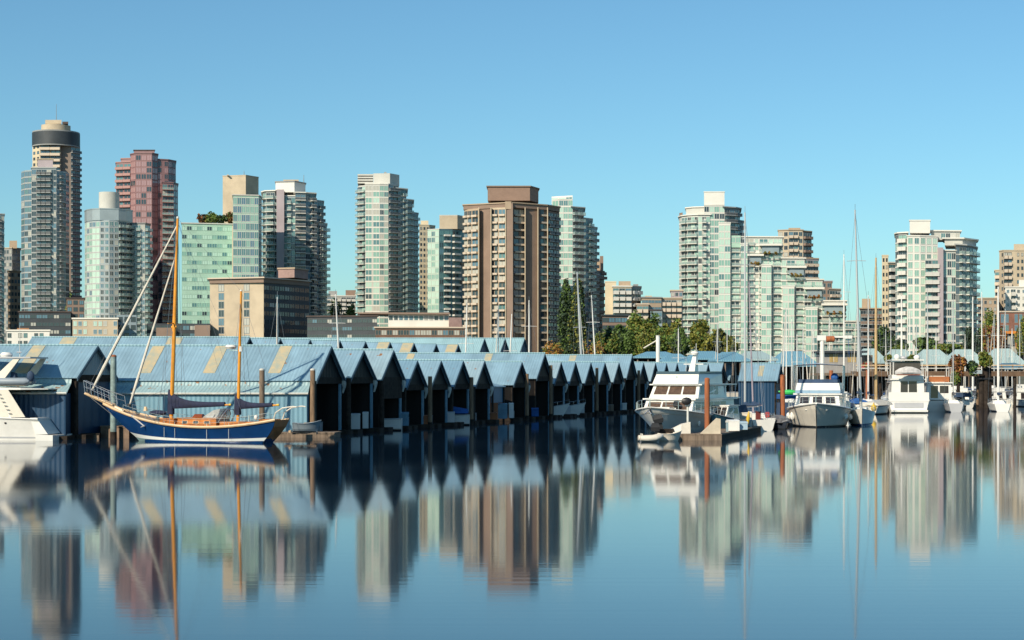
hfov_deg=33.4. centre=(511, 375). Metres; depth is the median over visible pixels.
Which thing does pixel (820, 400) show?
deckhouse window
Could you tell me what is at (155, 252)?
window
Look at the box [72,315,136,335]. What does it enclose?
building
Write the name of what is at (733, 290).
window
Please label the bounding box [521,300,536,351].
sailboat
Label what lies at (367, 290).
window
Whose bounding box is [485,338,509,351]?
boat shed
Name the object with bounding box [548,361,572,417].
boat shed
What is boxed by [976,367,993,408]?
dolphin piles
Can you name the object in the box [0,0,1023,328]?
sky
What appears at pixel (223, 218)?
shrub
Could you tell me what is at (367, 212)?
window
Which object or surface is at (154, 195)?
window
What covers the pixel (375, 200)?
window
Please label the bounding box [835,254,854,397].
sailboat
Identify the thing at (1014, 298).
apartment building
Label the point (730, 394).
motorboat
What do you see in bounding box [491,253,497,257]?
window
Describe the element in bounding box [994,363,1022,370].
parked vehicle
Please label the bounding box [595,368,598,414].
pile
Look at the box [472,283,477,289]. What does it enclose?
window
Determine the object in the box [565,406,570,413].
dock box
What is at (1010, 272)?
apartment tower
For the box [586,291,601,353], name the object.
sailboat
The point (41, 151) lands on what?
window
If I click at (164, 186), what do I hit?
window
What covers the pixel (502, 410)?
dock box
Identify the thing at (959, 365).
bush
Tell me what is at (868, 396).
sailboat
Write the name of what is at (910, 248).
window
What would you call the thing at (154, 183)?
window
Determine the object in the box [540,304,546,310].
window
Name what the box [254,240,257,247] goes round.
window
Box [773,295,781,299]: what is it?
window
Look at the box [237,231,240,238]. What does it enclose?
window
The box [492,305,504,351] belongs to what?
sailboat
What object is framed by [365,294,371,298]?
window
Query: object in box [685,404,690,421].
service post
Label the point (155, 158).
window
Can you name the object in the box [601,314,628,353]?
building
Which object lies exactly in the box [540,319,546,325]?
window
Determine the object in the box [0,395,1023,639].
water
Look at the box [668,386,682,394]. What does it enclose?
wheelhouse window
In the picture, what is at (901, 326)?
sailboat
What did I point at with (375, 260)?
window
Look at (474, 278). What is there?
window
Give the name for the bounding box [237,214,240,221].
window
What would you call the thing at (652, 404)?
deckhouse window
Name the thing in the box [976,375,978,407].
pile
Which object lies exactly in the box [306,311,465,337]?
building
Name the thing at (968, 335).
tree
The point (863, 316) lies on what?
apartment building
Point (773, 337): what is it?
window
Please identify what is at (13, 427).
motor cruiser
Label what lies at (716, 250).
window
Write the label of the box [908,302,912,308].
window
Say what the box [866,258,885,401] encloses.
sailboat
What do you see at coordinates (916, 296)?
window
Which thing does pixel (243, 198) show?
window
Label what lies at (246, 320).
window
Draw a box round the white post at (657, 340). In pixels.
[644,335,659,361]
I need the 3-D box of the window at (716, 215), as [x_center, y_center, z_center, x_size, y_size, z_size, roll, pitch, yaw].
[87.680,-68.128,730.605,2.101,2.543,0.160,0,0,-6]
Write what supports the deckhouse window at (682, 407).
in the motor yacht at (671, 390)
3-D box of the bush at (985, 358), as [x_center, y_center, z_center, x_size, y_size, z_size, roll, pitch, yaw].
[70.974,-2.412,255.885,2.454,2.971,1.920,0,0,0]
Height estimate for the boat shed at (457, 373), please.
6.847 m
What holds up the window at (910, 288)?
in the apartment tower at (924, 262)
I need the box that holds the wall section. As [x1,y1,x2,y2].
[491,383,505,421]
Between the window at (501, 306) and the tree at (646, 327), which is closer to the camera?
the tree at (646, 327)
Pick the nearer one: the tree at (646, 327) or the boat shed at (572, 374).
the boat shed at (572, 374)
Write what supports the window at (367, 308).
in the apartment tower at (387, 248)
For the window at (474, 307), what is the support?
in the apartment tower at (512, 248)
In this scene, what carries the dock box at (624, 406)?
attached to the boat shed at (627, 366)
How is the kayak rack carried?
on the dock
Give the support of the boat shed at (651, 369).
on the water
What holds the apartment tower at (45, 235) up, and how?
on the ground
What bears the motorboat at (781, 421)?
on the water
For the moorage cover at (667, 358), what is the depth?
286.84 m
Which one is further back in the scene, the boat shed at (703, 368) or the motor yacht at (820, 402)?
the boat shed at (703, 368)
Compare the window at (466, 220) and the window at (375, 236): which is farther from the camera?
the window at (375, 236)
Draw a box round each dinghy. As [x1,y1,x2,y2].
[292,420,320,431]
[895,367,921,374]
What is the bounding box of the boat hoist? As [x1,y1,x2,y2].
[816,335,851,378]
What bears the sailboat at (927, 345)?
on the water
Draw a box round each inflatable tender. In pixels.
[0,371,35,385]
[638,433,663,441]
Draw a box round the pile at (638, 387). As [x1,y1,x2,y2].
[637,370,639,408]
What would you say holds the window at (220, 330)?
in the office building at (290, 285)
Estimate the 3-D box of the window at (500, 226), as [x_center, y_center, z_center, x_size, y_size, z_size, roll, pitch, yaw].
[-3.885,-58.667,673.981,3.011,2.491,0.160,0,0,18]
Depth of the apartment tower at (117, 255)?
773.52 m
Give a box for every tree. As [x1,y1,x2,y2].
[327,298,341,314]
[343,301,356,314]
[556,278,572,353]
[566,277,587,353]
[602,326,612,353]
[611,324,629,353]
[625,310,643,355]
[634,318,655,354]
[647,311,662,351]
[661,317,681,353]
[669,327,689,354]
[689,319,709,350]
[704,328,729,352]
[870,325,895,355]
[895,337,908,349]
[912,337,936,353]
[961,326,982,353]
[978,308,996,349]
[982,322,1002,351]
[989,330,1007,349]
[1013,316,1023,357]
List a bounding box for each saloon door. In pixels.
[900,381,907,391]
[909,381,916,391]
[931,386,937,397]
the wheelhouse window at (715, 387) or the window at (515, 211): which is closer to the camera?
the wheelhouse window at (715, 387)
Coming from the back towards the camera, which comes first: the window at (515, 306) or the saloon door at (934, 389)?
the window at (515, 306)
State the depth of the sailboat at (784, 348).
274.92 m
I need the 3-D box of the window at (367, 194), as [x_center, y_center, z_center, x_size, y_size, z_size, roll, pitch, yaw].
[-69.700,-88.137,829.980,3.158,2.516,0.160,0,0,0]
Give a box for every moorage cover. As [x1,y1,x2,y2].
[633,352,671,361]
[660,354,691,362]
[687,351,718,361]
[708,352,750,391]
[741,351,777,362]
[768,351,817,389]
[854,349,883,393]
[877,349,910,394]
[917,349,954,385]
[940,349,978,387]
[980,349,1023,386]
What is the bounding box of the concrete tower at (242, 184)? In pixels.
[222,175,258,276]
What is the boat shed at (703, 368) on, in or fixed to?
on the water
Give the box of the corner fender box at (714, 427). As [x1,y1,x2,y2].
[700,418,720,433]
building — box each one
[4,241,20,343]
[6,328,50,343]
[18,297,84,335]
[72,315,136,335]
[147,323,210,335]
[181,194,261,323]
[207,267,311,337]
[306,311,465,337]
[327,290,355,314]
[597,256,606,333]
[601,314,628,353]
[605,281,642,353]
[636,296,662,351]
[661,290,683,351]
[777,228,818,278]
[823,281,841,299]
[859,299,881,350]
[977,298,996,354]
[1004,280,1023,310]
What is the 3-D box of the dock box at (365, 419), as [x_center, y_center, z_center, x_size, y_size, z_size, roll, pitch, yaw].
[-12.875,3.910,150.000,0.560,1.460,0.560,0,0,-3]
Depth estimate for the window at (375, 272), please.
829.97 m
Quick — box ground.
[810,367,1023,383]
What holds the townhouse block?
on the ground
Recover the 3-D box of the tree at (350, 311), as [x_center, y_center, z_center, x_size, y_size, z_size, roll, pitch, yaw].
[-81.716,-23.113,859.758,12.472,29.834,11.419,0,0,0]
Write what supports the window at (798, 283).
in the terraced apartments
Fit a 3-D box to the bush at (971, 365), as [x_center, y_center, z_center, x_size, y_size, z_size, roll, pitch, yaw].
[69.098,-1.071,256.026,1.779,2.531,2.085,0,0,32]
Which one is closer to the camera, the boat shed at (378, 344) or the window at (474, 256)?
the boat shed at (378, 344)
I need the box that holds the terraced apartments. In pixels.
[718,222,859,361]
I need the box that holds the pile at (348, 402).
[346,376,350,433]
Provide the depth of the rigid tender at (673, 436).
129.55 m
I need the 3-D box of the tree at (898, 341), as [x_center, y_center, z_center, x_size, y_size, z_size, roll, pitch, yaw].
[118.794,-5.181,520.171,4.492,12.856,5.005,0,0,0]
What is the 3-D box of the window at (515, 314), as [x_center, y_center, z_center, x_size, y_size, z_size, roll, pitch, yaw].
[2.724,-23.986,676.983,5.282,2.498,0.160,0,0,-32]
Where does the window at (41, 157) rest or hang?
in the hotel tower at (57, 141)
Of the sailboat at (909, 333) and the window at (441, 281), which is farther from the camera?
the window at (441, 281)
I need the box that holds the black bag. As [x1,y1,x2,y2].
[681,397,691,404]
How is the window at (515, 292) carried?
in the apartment tower at (512, 248)
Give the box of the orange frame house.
[1006,331,1017,353]
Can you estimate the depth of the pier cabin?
300.00 m
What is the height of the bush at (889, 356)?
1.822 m
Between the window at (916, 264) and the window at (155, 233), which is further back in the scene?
the window at (155, 233)
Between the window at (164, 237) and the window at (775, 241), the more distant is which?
the window at (164, 237)
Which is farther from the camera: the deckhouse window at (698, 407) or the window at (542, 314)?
the window at (542, 314)
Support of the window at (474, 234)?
in the apartment tower at (512, 248)
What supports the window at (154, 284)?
in the apartment tower at (146, 187)
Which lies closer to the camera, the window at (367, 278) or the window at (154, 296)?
the window at (367, 278)
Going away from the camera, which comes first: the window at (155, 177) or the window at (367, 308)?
the window at (367, 308)
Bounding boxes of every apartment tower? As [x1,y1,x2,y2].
[0,213,4,343]
[21,159,68,310]
[84,192,152,335]
[115,150,178,322]
[261,178,329,315]
[355,172,419,326]
[419,221,434,311]
[427,215,463,326]
[462,186,560,353]
[552,195,599,353]
[678,191,743,356]
[882,255,894,346]
[894,220,979,355]
[994,244,1023,326]
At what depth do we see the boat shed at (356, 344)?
213.23 m
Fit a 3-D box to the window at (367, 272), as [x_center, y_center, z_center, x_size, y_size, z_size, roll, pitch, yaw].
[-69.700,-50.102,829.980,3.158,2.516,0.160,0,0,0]
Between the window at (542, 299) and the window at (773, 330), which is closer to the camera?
the window at (773, 330)
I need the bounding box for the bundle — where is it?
[671,422,690,433]
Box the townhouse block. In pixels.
[999,311,1023,370]
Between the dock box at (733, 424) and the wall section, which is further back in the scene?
the wall section
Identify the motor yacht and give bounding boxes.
[635,343,739,432]
[786,356,851,426]
[881,354,929,412]
[923,367,952,410]
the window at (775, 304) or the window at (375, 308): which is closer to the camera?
the window at (775, 304)
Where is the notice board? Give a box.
[972,370,981,375]
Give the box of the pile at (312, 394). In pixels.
[310,368,314,421]
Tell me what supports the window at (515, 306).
in the apartment tower at (512, 248)
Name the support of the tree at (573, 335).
on the ground
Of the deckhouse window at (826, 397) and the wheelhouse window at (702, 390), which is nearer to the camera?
the wheelhouse window at (702, 390)
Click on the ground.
(1021, 379)
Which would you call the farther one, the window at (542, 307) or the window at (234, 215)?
the window at (234, 215)
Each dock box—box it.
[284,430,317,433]
[351,413,359,428]
[362,412,368,427]
[401,412,408,425]
[424,415,427,423]
[447,411,454,421]
[490,412,497,418]
[498,403,507,418]
[509,403,513,417]
[531,408,538,415]
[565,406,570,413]
[608,404,613,410]
[622,403,626,409]
[726,419,739,430]
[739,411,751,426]
[740,421,747,429]
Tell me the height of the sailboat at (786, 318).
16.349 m
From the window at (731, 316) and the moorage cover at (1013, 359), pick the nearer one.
the moorage cover at (1013, 359)
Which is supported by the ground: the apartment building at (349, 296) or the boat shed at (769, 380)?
the apartment building at (349, 296)
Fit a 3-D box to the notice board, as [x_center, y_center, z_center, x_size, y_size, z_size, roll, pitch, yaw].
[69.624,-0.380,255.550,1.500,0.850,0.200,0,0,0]
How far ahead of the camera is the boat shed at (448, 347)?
236.59 m
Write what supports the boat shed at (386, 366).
on the water
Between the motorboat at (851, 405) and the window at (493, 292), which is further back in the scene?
the window at (493, 292)
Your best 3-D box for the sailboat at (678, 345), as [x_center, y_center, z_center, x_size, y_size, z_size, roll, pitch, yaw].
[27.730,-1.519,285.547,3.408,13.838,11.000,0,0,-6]
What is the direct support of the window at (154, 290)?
in the apartment tower at (146, 187)
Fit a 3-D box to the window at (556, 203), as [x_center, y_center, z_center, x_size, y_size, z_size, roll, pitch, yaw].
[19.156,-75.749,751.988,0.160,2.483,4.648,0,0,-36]
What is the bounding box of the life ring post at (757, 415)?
[755,411,760,419]
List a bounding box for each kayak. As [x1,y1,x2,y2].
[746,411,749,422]
[778,390,794,394]
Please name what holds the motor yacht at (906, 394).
on the water
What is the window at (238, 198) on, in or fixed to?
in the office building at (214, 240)
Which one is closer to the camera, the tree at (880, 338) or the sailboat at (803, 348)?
the sailboat at (803, 348)
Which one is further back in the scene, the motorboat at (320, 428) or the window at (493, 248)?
the window at (493, 248)
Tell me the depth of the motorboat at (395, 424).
154.49 m
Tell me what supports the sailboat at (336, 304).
on the water
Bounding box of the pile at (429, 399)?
[428,376,431,427]
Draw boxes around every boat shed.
[0,344,117,439]
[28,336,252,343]
[98,344,352,436]
[250,337,282,343]
[281,338,311,343]
[310,338,488,351]
[310,339,342,347]
[333,348,383,433]
[340,340,367,347]
[364,348,411,430]
[366,341,392,347]
[390,342,417,351]
[395,352,557,418]
[398,359,433,428]
[415,343,438,351]
[418,359,456,426]
[437,344,460,351]
[442,359,478,425]
[464,359,498,423]
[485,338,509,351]
[485,361,535,420]
[505,338,526,351]
[546,354,636,412]
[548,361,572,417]
[561,361,586,416]
[576,361,601,415]
[591,361,615,414]
[605,361,628,413]
[634,362,648,408]
[644,362,657,397]
[656,362,668,370]
[667,362,678,370]
[677,362,688,370]
[688,363,709,370]
[698,362,727,386]
[726,363,737,391]
[738,363,782,416]
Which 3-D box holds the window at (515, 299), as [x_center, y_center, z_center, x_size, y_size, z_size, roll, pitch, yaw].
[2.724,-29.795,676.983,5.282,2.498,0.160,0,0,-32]
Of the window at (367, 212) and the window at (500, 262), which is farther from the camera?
the window at (367, 212)
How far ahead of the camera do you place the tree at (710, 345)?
553.25 m
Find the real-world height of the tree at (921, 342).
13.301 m
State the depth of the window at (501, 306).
673.94 m
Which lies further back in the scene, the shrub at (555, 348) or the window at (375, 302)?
the window at (375, 302)
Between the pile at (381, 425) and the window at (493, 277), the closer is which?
the pile at (381, 425)
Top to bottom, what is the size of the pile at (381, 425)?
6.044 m
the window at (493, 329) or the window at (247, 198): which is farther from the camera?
the window at (247, 198)
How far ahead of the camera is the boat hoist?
224.77 m
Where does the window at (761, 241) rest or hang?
in the terraced apartments
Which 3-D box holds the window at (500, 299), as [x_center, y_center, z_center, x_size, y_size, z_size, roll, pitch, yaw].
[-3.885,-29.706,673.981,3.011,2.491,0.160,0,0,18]
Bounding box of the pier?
[851,364,1023,407]
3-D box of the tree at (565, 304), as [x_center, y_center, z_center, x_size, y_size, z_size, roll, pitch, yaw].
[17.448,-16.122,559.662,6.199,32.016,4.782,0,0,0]
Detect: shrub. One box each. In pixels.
[196,213,207,222]
[203,211,219,222]
[217,214,227,222]
[226,211,232,222]
[542,340,562,353]
[583,340,605,353]
[592,332,604,353]
[605,334,619,353]
[622,331,636,353]
[636,332,652,352]
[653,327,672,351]
[668,334,691,356]
[721,335,739,351]
[889,344,905,348]
[933,343,963,354]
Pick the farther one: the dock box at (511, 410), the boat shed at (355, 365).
the dock box at (511, 410)
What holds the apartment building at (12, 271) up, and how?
on the ground
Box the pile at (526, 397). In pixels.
[525,374,528,420]
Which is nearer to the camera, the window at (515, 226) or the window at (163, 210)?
the window at (515, 226)
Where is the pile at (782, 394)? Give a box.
[780,375,784,415]
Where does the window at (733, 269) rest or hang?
in the terraced apartments
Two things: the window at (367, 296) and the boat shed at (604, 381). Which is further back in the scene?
the window at (367, 296)
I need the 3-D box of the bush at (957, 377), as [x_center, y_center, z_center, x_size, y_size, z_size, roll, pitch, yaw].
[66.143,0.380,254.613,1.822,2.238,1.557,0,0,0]
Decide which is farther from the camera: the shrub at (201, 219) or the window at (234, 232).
the shrub at (201, 219)
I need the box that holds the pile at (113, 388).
[110,355,116,438]
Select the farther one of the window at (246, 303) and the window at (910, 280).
the window at (910, 280)
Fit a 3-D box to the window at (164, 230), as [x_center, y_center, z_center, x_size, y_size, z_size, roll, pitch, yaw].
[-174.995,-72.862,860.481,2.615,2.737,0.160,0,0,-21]
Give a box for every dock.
[81,433,99,437]
[100,425,128,438]
[129,431,340,437]
[679,419,791,439]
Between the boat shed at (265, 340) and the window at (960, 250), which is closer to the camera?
the boat shed at (265, 340)
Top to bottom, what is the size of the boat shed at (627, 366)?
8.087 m
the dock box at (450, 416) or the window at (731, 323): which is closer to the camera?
the dock box at (450, 416)
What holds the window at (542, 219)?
in the apartment tower at (512, 248)
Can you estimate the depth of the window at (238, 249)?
687.40 m
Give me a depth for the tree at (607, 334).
572.84 m
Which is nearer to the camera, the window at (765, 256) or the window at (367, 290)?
the window at (765, 256)
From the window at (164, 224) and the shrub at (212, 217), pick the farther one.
the window at (164, 224)
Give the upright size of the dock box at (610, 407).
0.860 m
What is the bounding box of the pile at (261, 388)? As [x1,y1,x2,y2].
[259,368,264,418]
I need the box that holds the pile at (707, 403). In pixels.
[704,378,709,428]
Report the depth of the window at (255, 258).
688.75 m
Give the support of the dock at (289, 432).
on the water
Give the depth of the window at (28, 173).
791.39 m
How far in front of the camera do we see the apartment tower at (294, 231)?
735.96 m
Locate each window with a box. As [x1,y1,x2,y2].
[4,250,7,342]
[21,169,68,310]
[33,146,79,294]
[40,150,49,152]
[40,156,49,158]
[51,169,55,174]
[51,181,55,186]
[85,221,125,317]
[126,272,131,276]
[126,278,131,283]
[126,284,131,289]
[131,155,177,322]
[152,155,157,160]
[152,161,157,167]
[152,168,157,173]
[152,174,157,179]
[152,180,157,185]
[152,187,157,192]
[152,193,157,198]
[152,199,157,204]
[152,206,157,211]
[152,212,157,217]
[152,218,157,223]
[152,224,157,229]
[152,231,157,236]
[152,237,157,242]
[152,243,157,248]
[152,250,157,255]
[152,256,157,261]
[152,275,157,280]
[152,281,157,286]
[152,288,157,292]
[152,294,157,299]
[152,300,157,305]
[162,184,167,188]
[162,190,167,195]
[162,197,167,201]
[162,203,167,207]
[162,209,167,214]
[162,216,167,220]
[162,222,167,226]
[162,228,167,233]
[162,234,167,239]
[182,198,261,323]
[182,325,188,329]
[218,284,223,291]
[218,293,223,299]
[218,301,223,308]
[218,310,223,316]
[218,318,223,325]
[218,327,223,333]
[233,197,236,204]
[233,214,236,221]
[233,231,236,238]
[233,248,236,255]
[233,265,236,272]
[237,197,240,204]
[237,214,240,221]
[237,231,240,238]
[237,248,240,255]
[237,265,240,272]
[242,197,245,204]
[242,214,245,221]
[242,231,245,238]
[244,284,248,290]
[244,292,248,299]
[244,301,248,307]
[244,309,248,316]
[244,318,248,324]
[244,327,248,333]
[246,197,249,204]
[246,214,249,221]
[254,223,257,230]
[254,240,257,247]
[254,257,257,264]
[263,193,326,315]
[269,294,274,298]
[357,185,417,326]
[365,186,371,190]
[365,192,371,196]
[365,198,371,202]
[365,204,371,208]
[365,210,371,214]
[365,216,371,220]
[365,222,371,226]
[365,228,371,232]
[365,234,371,238]
[365,240,371,244]
[365,246,371,250]
[365,252,371,256]
[365,258,371,262]
[365,264,371,268]
[365,270,371,274]
[365,276,371,280]
[365,282,371,286]
[365,288,371,292]
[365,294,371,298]
[365,300,371,304]
[365,306,371,310]
[373,186,379,190]
[373,192,379,196]
[373,198,379,202]
[373,204,379,208]
[373,210,379,214]
[373,216,379,220]
[373,222,379,226]
[373,228,379,232]
[373,234,379,238]
[373,240,379,244]
[373,246,379,250]
[373,252,379,256]
[373,258,379,262]
[373,264,379,268]
[373,270,379,274]
[373,276,379,280]
[373,282,379,286]
[373,288,379,292]
[373,294,379,298]
[373,300,379,304]
[373,306,379,310]
[381,330,386,334]
[392,330,397,334]
[409,330,414,334]
[420,330,425,334]
[428,231,451,316]
[437,330,442,334]
[439,236,443,241]
[439,279,443,284]
[439,285,443,290]
[448,330,453,334]
[464,210,558,353]
[472,210,477,214]
[472,232,477,236]
[472,254,477,258]
[472,276,477,280]
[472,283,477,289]
[472,298,477,302]
[472,305,477,309]
[472,320,477,324]
[472,327,477,331]
[491,209,497,215]
[491,217,497,222]
[491,224,497,228]
[491,231,497,237]
[491,239,497,244]
[491,246,497,250]
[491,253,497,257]
[491,261,497,266]
[491,268,497,272]
[491,275,497,279]
[491,282,497,288]
[491,290,497,294]
[491,297,497,301]
[491,304,497,310]
[491,312,497,316]
[491,326,497,332]
[498,209,504,213]
[498,216,504,222]
[498,224,504,228]
[498,231,504,235]
[498,238,504,242]
[498,246,504,250]
[498,253,504,257]
[498,260,504,264]
[498,268,504,272]
[498,275,504,279]
[498,282,504,286]
[498,290,504,294]
[498,297,504,301]
[498,304,504,308]
[513,209,524,215]
[513,216,524,222]
[513,224,524,229]
[513,231,524,236]
[513,238,524,244]
[513,246,524,251]
[513,253,524,259]
[513,260,524,266]
[513,268,524,273]
[513,275,524,281]
[513,282,524,288]
[513,290,524,295]
[513,297,524,303]
[513,304,524,310]
[513,312,524,317]
[513,319,524,325]
[513,326,524,332]
[513,334,524,337]
[540,209,546,215]
[540,216,546,222]
[540,224,546,229]
[540,231,546,237]
[540,238,546,244]
[540,246,546,251]
[540,253,546,259]
[540,260,546,266]
[540,268,546,273]
[540,275,546,281]
[540,282,546,288]
[540,290,546,295]
[540,297,546,303]
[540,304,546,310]
[540,312,546,317]
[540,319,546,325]
[540,326,546,332]
[540,334,546,339]
[540,341,546,346]
[552,200,558,205]
[559,200,592,353]
[573,235,577,240]
[578,209,583,214]
[578,229,583,234]
[578,242,583,247]
[578,255,583,260]
[578,268,583,273]
[647,402,661,407]
[653,386,668,394]
[662,402,674,408]
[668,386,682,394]
[676,402,689,409]
[682,209,742,356]
[682,386,696,394]
[694,402,700,409]
[700,386,704,394]
[704,206,708,211]
[709,206,713,211]
[714,206,718,211]
[714,213,718,218]
[714,227,718,232]
[714,234,718,239]
[714,241,718,246]
[714,248,718,253]
[714,255,718,260]
[714,262,718,267]
[714,269,718,274]
[714,282,718,287]
[714,289,718,294]
[714,296,718,301]
[714,303,718,308]
[714,310,718,315]
[714,317,718,322]
[714,386,717,394]
[719,225,859,361]
[731,248,739,251]
[731,253,739,258]
[731,260,739,265]
[731,267,739,272]
[731,274,739,278]
[731,281,739,285]
[731,288,739,292]
[731,295,739,299]
[731,302,739,306]
[731,309,739,313]
[731,316,739,320]
[731,323,739,327]
[746,239,753,244]
[748,246,753,251]
[748,267,753,272]
[748,274,753,279]
[759,239,767,243]
[759,253,767,258]
[759,260,767,265]
[773,239,781,243]
[773,253,781,258]
[773,260,781,265]
[773,267,781,272]
[773,274,781,279]
[773,281,781,286]
[773,288,781,293]
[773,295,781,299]
[773,302,781,306]
[773,309,781,313]
[773,316,781,320]
[773,323,781,327]
[773,330,781,334]
[773,337,781,341]
[779,232,801,256]
[787,260,794,265]
[787,274,794,279]
[787,281,794,285]
[796,260,803,265]
[796,275,803,279]
[796,281,803,286]
[796,288,803,293]
[796,295,803,300]
[796,302,803,307]
[796,309,803,314]
[796,316,803,321]
[796,323,803,328]
[796,330,803,335]
[796,337,803,342]
[799,396,809,403]
[804,281,810,286]
[812,396,822,402]
[815,282,821,286]
[815,303,821,307]
[825,396,835,403]
[829,354,837,361]
[847,354,855,361]
[895,233,976,355]
[908,238,912,243]
[908,246,912,251]
[908,254,912,259]
[908,262,912,267]
[908,270,912,275]
[908,278,912,283]
[908,286,912,292]
[908,294,912,300]
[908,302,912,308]
[914,238,918,243]
[914,246,918,251]
[914,254,918,259]
[914,262,918,267]
[914,270,918,275]
[914,278,918,283]
[914,286,918,292]
[914,294,918,300]
[914,302,918,308]
[914,310,918,316]
[914,318,918,324]
[940,386,948,392]
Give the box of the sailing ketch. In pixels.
[83,216,305,442]
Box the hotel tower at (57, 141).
[32,105,81,297]
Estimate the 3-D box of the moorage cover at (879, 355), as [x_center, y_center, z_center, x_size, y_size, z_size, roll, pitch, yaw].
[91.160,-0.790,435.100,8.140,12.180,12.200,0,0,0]
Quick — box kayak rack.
[776,394,795,416]
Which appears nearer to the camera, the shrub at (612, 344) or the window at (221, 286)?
the shrub at (612, 344)
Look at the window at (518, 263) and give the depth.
676.91 m
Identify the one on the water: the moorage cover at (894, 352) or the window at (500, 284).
the moorage cover at (894, 352)
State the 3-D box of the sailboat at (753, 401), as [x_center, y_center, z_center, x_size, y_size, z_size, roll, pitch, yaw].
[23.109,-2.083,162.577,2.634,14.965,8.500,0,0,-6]
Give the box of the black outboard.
[653,414,673,433]
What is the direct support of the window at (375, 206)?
in the apartment tower at (387, 248)
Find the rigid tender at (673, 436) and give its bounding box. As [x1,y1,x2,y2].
[650,423,681,440]
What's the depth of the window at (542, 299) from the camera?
682.55 m
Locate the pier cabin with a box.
[810,351,874,398]
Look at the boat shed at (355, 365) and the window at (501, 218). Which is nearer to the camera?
the boat shed at (355, 365)
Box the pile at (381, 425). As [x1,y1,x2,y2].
[379,381,383,427]
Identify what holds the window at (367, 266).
in the apartment tower at (387, 248)
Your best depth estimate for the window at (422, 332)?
546.04 m
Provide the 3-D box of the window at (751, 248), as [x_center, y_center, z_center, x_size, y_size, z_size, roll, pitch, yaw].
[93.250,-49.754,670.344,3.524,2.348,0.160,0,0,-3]
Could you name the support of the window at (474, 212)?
in the apartment tower at (512, 248)
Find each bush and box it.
[883,354,891,362]
[948,354,967,377]
[950,371,960,384]
[966,360,978,376]
[978,350,993,368]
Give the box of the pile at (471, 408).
[469,377,473,424]
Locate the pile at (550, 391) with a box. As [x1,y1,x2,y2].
[549,365,552,418]
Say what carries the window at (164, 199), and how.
in the apartment tower at (146, 187)
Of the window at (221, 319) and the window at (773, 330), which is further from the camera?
the window at (773, 330)
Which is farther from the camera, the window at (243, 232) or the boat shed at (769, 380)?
the window at (243, 232)
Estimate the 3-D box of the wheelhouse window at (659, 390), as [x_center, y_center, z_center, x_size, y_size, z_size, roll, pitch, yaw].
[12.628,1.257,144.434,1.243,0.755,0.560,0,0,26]
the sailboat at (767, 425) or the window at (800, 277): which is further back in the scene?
the window at (800, 277)
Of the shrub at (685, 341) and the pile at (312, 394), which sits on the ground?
the shrub at (685, 341)
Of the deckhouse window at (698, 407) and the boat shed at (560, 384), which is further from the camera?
the boat shed at (560, 384)
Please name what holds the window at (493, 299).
in the apartment tower at (512, 248)
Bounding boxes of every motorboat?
[317,422,322,430]
[384,418,402,430]
[453,406,469,424]
[554,400,569,414]
[569,399,585,415]
[710,405,751,428]
[726,392,737,396]
[767,415,790,428]
[846,398,854,408]
[848,396,867,406]
[862,398,892,414]
[952,392,974,408]
[960,388,971,400]
[967,391,974,400]
[992,388,1011,405]
[1005,391,1012,398]
[1009,388,1023,406]
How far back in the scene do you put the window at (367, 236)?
829.97 m
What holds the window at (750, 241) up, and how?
in the terraced apartments
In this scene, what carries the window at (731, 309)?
in the terraced apartments
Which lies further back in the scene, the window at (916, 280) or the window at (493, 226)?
the window at (493, 226)
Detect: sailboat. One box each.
[269,291,284,343]
[330,289,346,347]
[458,300,473,351]
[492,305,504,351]
[504,314,516,351]
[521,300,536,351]
[573,272,588,353]
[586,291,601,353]
[672,325,684,361]
[712,323,722,383]
[731,212,774,430]
[731,314,740,391]
[741,282,773,419]
[765,331,775,362]
[776,309,790,389]
[780,308,794,401]
[784,319,799,389]
[790,338,803,382]
[798,331,808,378]
[807,324,819,378]
[825,314,833,378]
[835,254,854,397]
[847,210,875,425]
[849,309,865,398]
[858,295,878,400]
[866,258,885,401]
[880,329,889,395]
[886,321,895,361]
[895,293,907,355]
[904,309,915,355]
[912,320,921,367]
[921,288,933,381]
[931,331,940,370]
[943,300,964,411]
[961,337,971,388]
[966,297,978,403]
[971,292,987,389]
[987,287,1010,411]
[989,316,1002,387]
[999,309,1011,390]
[1006,332,1018,390]
[1011,319,1023,391]
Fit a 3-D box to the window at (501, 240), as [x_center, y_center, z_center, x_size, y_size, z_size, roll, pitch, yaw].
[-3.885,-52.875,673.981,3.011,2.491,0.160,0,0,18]
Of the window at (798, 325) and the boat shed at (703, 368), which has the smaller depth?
the boat shed at (703, 368)
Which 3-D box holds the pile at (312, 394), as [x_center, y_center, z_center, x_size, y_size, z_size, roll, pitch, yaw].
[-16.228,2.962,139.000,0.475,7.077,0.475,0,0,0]
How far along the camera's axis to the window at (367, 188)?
829.97 m
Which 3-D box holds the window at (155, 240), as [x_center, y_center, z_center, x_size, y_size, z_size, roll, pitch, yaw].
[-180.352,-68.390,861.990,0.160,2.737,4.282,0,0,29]
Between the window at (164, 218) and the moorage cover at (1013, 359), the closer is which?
the moorage cover at (1013, 359)
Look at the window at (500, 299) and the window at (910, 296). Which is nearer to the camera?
the window at (910, 296)
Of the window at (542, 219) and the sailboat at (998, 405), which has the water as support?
the sailboat at (998, 405)
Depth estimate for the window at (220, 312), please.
564.68 m
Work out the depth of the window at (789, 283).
670.33 m

